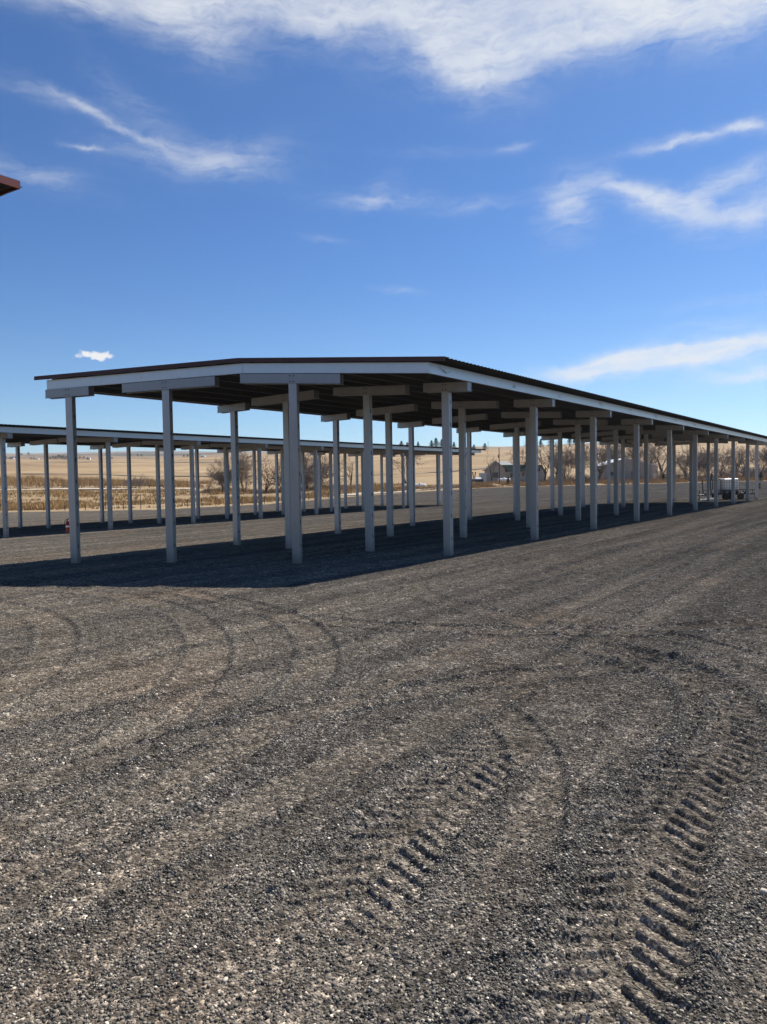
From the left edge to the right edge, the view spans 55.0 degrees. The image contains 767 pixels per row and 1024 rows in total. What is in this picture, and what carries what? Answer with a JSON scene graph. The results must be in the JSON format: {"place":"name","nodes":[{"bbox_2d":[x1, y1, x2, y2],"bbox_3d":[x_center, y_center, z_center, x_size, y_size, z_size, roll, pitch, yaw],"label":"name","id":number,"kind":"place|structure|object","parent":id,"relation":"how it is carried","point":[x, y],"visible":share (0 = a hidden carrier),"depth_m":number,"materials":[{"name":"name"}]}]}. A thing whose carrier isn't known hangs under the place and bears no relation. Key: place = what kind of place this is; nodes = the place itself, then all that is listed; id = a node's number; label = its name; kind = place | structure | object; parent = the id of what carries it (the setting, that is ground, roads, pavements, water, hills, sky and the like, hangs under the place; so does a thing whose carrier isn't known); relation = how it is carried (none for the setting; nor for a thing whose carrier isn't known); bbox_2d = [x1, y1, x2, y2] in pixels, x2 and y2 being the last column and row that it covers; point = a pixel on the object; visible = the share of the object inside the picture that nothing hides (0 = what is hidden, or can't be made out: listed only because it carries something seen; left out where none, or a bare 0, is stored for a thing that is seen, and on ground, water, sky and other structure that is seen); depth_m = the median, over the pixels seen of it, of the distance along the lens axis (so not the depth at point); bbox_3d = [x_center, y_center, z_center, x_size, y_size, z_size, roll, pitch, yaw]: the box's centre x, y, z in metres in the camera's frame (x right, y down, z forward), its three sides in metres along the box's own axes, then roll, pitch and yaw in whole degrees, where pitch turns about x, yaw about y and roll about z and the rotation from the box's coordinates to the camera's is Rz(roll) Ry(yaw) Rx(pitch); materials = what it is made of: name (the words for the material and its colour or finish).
{"place":"outdoors","nodes":[
{"label":"outdoors","id":0,"kind":"place"},
{"bbox_2d":[0,488,189,489],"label":"dirt road","id":1,"kind":"structure","parent":0,"point":[93,488],"depth_m":191.06,"materials":[{"name":"beige soil"}]},
{"bbox_2d":[23,473,246,475],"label":"field path","id":2,"kind":"structure","parent":0,"point":[119,474],"depth_m":326.36,"materials":[{"name":"beige soil"}]},
{"bbox_2d":[333,488,432,494],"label":"dirt bank","id":3,"kind":"structure","parent":0,"point":[377,492],"depth_m":143.75,"materials":[{"name":"brown soil"}]},
{"bbox_2d":[0,481,766,1023],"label":"gravel yard","id":4,"kind":"structure","parent":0,"point":[122,565],"depth_m":6.47,"materials":[{"name":"grey gravel"}]},
{"bbox_2d":[0,175,21,195],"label":"storage canopy","id":5,"kind":"object","parent":4,"relation":"on","point":[8,185],"visible":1,"depth_m":8.22,"materials":[{"name":"metal"}]},
{"bbox_2d":[0,424,485,537],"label":"storage canopy","id":6,"kind":"object","parent":4,"relation":"on","point":[17,437],"visible":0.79,"depth_m":54.89,"materials":[{"name":"painted wood"},{"name":"corrugated metal roofing"}]},
{"bbox_2d":[34,356,766,563],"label":"storage canopy","id":7,"kind":"object","parent":4,"relation":"on","point":[447,395],"visible":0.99,"depth_m":27.89,"materials":[{"name":"painted wood"},{"name":"corrugated metal roofing"}]},
{"bbox_2d":[697,475,754,499],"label":"utility trailer","id":8,"kind":"object","parent":4,"relation":"on","point":[726,495],"visible":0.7,"depth_m":70.13,"materials":[{"name":"black metal"}]},
{"bbox_2d":[718,478,739,492],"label":"caged water tank","id":9,"kind":"object","parent":8,"relation":"on","point":[725,484],"visible":0.65,"depth_m":70.42,"materials":[{"name":"white metal"}]},
{"bbox_3d":[-15.501,0.825,36.740,0.110,1.450,0.040,-1,2,0],"label":"metal stake","id":10,"kind":"object","parent":4,"relation":"on","visible":0},
{"bbox_2d":[64,518,69,531],"bbox_3d":[-15.723,0.657,36.650,0.219,0.720,0.174,-3,3,-42],"label":"fire extinguisher","id":11,"kind":"object","parent":10,"relation":"attached to","point":[67,526],"visible":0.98,"depth_m":36.60,"materials":[{"name":"red paint"}]},
{"bbox_2d":[0,441,766,511],"bbox_3d":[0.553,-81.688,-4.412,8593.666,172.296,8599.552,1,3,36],"label":"field","id":12,"kind":"structure","parent":0,"point":[145,464],"depth_m":405.14,"materials":[{"name":"yellow plant"}]},
{"bbox_2d":[124,474,151,487],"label":"bush","id":13,"kind":"object","parent":12,"relation":"on","point":[141,482],"visible":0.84,"depth_m":199.57,"materials":[{"name":"brown plant"}]},
{"bbox_2d":[0,491,328,510],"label":"wire fence","id":14,"kind":"object","parent":12,"relation":"on","point":[164,503],"visible":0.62,"depth_m":101.32,"materials":[{"name":"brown metal"}]},
{"bbox_2d":[206,458,239,492],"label":"bare tree","id":15,"kind":"object","parent":12,"relation":"on","point":[219,476],"visible":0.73,"depth_m":161.26,"materials":[{"name":"brown plant"}]},
{"bbox_2d":[204,463,256,489],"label":"bare tree","id":16,"kind":"object","parent":12,"relation":"on","point":[231,481],"visible":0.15,"depth_m":170.73,"materials":[{"name":"brown plant"}]},
{"bbox_2d":[214,451,252,492],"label":"bare tree","id":17,"kind":"object","parent":12,"relation":"on","point":[242,468],"visible":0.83,"depth_m":161.42,"materials":[{"name":"brown plant"}]},
{"bbox_2d":[241,454,280,493],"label":"bare tree","id":18,"kind":"object","parent":12,"relation":"on","point":[266,487],"visible":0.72,"depth_m":157.56,"materials":[{"name":"plant"}]},
{"bbox_2d":[256,454,280,487],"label":"bare tree","id":19,"kind":"object","parent":12,"relation":"on","point":[273,469],"visible":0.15,"depth_m":174.61,"materials":[{"name":"brown plant"}]},
{"bbox_2d":[262,464,328,488],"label":"bare tree","id":20,"kind":"object","parent":12,"relation":"on","point":[307,478],"visible":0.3,"depth_m":161.98,"materials":[{"name":"brown plant"}]},
{"bbox_2d":[300,452,328,489],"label":"bare tree","id":21,"kind":"object","parent":12,"relation":"on","point":[306,461],"visible":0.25,"depth_m":168.13,"materials":[{"name":"brown plant"}]},
{"bbox_2d":[305,453,333,484],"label":"bare tree","id":22,"kind":"object","parent":12,"relation":"on","point":[325,460],"visible":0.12,"depth_m":179.19,"materials":[{"name":"brown plant"}]},
{"bbox_2d":[301,461,347,489],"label":"bare tree","id":23,"kind":"object","parent":12,"relation":"on","point":[324,475],"visible":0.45,"depth_m":164.27,"materials":[{"name":"brown plant"}]},
{"bbox_2d":[340,459,354,484],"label":"bare tree","id":24,"kind":"object","parent":12,"relation":"on","point":[350,478],"visible":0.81,"depth_m":195.51,"materials":[{"name":"brown plant"}]},
{"bbox_2d":[0,473,766,510],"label":"tall dry grass","id":25,"kind":"structure","parent":12,"relation":"on","point":[37,505],"depth_m":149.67,"materials":[{"name":"beige plant"}]},
{"bbox_2d":[384,442,427,483],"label":"bare tree","id":26,"kind":"object","parent":12,"relation":"on","point":[417,457],"visible":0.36,"depth_m":200.28,"materials":[{"name":"brown plant"}]},
{"bbox_2d":[433,438,439,446],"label":"conifer","id":27,"kind":"object","parent":12,"relation":"on","point":[436,442],"visible":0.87,"depth_m":695.16,"materials":[{"name":"green plant"}]},
{"bbox_2d":[472,472,482,482],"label":"farm vehicle","id":28,"kind":"object","parent":12,"relation":"on","point":[476,479],"visible":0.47,"depth_m":202.16,"materials":[{"name":"white metal"}]},
{"bbox_2d":[479,473,486,482],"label":"metal shed","id":29,"kind":"structure","parent":12,"relation":"on","point":[483,476],"depth_m":207.78,"materials":[{"name":"grey metal"}]},
{"bbox_2d":[484,455,498,481],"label":"bare tree","id":30,"kind":"object","parent":12,"relation":"on","point":[491,473],"visible":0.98,"depth_m":203.57,"materials":[{"name":"brown plant"}]},
{"bbox_2d":[498,455,499,481],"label":"utility pole","id":31,"kind":"object","parent":12,"relation":"on","point":[499,467],"visible":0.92,"depth_m":195.58,"materials":[{"name":"brown wood"}]},
{"bbox_2d":[482,461,544,481],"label":"farmhouse","id":32,"kind":"object","parent":12,"relation":"on","point":[506,469],"visible":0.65,"depth_m":214.62,"materials":[{"name":"grey metal"}]},
{"bbox_2d":[504,441,525,464],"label":"bare tree","id":33,"kind":"object","parent":12,"relation":"on","point":[522,452],"visible":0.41,"depth_m":231.73,"materials":[{"name":"brown plant"}]},
{"bbox_2d":[538,448,557,480],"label":"bare tree","id":34,"kind":"object","parent":12,"relation":"on","point":[541,463],"visible":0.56,"depth_m":211.49,"materials":[{"name":"brown plant"}]},
{"bbox_2d":[538,442,572,476],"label":"bare tree","id":35,"kind":"object","parent":12,"relation":"on","point":[556,472],"visible":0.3,"depth_m":248.41,"materials":[{"name":"brown plant"}]},
{"bbox_2d":[547,444,574,480],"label":"bare tree","id":36,"kind":"object","parent":12,"relation":"on","point":[567,462],"visible":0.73,"depth_m":214.27,"materials":[{"name":"brown plant"}]},
{"bbox_2d":[565,473,589,481],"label":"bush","id":37,"kind":"object","parent":12,"relation":"on","point":[570,477],"visible":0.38,"depth_m":205.41,"materials":[{"name":"brown plant"}]},
{"bbox_2d":[567,444,597,470],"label":"bare tree","id":38,"kind":"object","parent":12,"relation":"on","point":[586,459],"visible":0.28,"depth_m":225.33,"materials":[{"name":"brown plant"}]},
{"bbox_2d":[586,445,613,480],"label":"bare tree","id":39,"kind":"object","parent":12,"relation":"on","point":[603,459],"visible":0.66,"depth_m":208.30,"materials":[{"name":"brown plant"}]},
{"bbox_2d":[597,443,631,460],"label":"bare tree","id":40,"kind":"object","parent":12,"relation":"on","point":[619,451],"visible":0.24,"depth_m":246.25,"materials":[{"name":"brown plant"}]},
{"bbox_2d":[597,458,658,479],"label":"utility building","id":41,"kind":"structure","parent":12,"relation":"on","point":[653,468],"depth_m":221.38,"materials":[{"name":"metal"}]},
{"bbox_2d":[620,446,663,465],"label":"bare tree","id":42,"kind":"object","parent":12,"relation":"on","point":[630,451],"visible":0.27,"depth_m":250.26,"materials":[{"name":"brown plant"}]},
{"bbox_2d":[639,443,664,464],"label":"bare tree","id":43,"kind":"object","parent":12,"relation":"on","point":[650,454],"visible":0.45,"depth_m":248.31,"materials":[{"name":"brown plant"}]},
{"bbox_2d":[649,443,682,472],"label":"bare tree","id":44,"kind":"object","parent":12,"relation":"on","point":[659,464],"visible":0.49,"depth_m":234.25,"materials":[{"name":"brown plant"}]},
{"bbox_2d":[652,468,682,477],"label":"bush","id":45,"kind":"object","parent":12,"relation":"on","point":[660,473],"visible":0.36,"depth_m":213.52,"materials":[{"name":"brown plant"}]},
{"bbox_2d":[666,471,686,478],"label":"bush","id":46,"kind":"object","parent":12,"relation":"on","point":[680,474],"visible":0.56,"depth_m":211.74,"materials":[{"name":"brown plant"}]},
{"bbox_2d":[676,445,700,478],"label":"bare tree","id":47,"kind":"object","parent":12,"relation":"on","point":[680,460],"visible":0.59,"depth_m":211.84,"materials":[{"name":"brown plant"}]},
{"bbox_2d":[684,445,713,477],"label":"bare tree","id":48,"kind":"object","parent":12,"relation":"on","point":[701,466],"visible":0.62,"depth_m":207.63,"materials":[{"name":"brown plant"}]},
{"bbox_2d":[698,443,729,469],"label":"bare tree","id":49,"kind":"object","parent":12,"relation":"on","point":[711,454],"visible":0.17,"depth_m":249.05,"materials":[{"name":"brown plant"}]},
{"bbox_2d":[701,465,741,477],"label":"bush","id":50,"kind":"object","parent":12,"relation":"on","point":[724,472],"visible":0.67,"depth_m":203.47,"materials":[{"name":"brown plant"}]},
{"bbox_2d":[710,448,741,474],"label":"bare tree","id":51,"kind":"object","parent":12,"relation":"on","point":[728,457],"visible":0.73,"depth_m":221.48,"materials":[{"name":"brown plant"}]},
{"bbox_2d":[721,445,754,469],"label":"bare tree","id":52,"kind":"object","parent":12,"relation":"on","point":[740,452],"visible":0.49,"depth_m":252.46,"materials":[{"name":"brown plant"}]},
{"bbox_2d":[728,443,751,475],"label":"bare tree","id":53,"kind":"object","parent":12,"relation":"on","point":[742,461],"visible":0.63,"depth_m":224.33,"materials":[{"name":"brown plant"}]},
{"bbox_2d":[722,465,758,476],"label":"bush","id":54,"kind":"object","parent":12,"relation":"on","point":[743,468],"visible":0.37,"depth_m":206.11,"materials":[{"name":"brown plant"}]},
{"bbox_2d":[737,464,764,476],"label":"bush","id":55,"kind":"object","parent":12,"relation":"on","point":[752,471],"visible":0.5,"depth_m":204.27,"materials":[{"name":"brown plant"}]},
{"bbox_2d":[742,445,766,468],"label":"bare tree","id":56,"kind":"object","parent":12,"relation":"on","point":[753,459],"visible":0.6,"depth_m":228.13,"materials":[{"name":"brown plant"}]},
{"bbox_2d":[753,464,766,474],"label":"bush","id":57,"kind":"object","parent":12,"relation":"on","point":[762,469],"visible":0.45,"depth_m":210.85,"materials":[{"name":"brown plant"}]},
{"bbox_2d":[754,446,766,466],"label":"bare tree","id":58,"kind":"object","parent":12,"relation":"on","point":[763,454],"visible":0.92,"depth_m":226.23,"materials":[{"name":"brown plant"}]},
{"bbox_2d":[758,472,763,480],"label":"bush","id":59,"kind":"object","parent":12,"relation":"on","point":[760,476],"visible":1,"depth_m":195.72,"materials":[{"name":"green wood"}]},
{"bbox_2d":[0,0,766,452],"label":"sky","id":60,"kind":"structure","parent":0,"point":[572,194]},
{"bbox_2d":[374,468,482,474],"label":"field path","id":61,"kind":"structure","parent":0,"point":[440,471],"depth_m":333.41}
]}

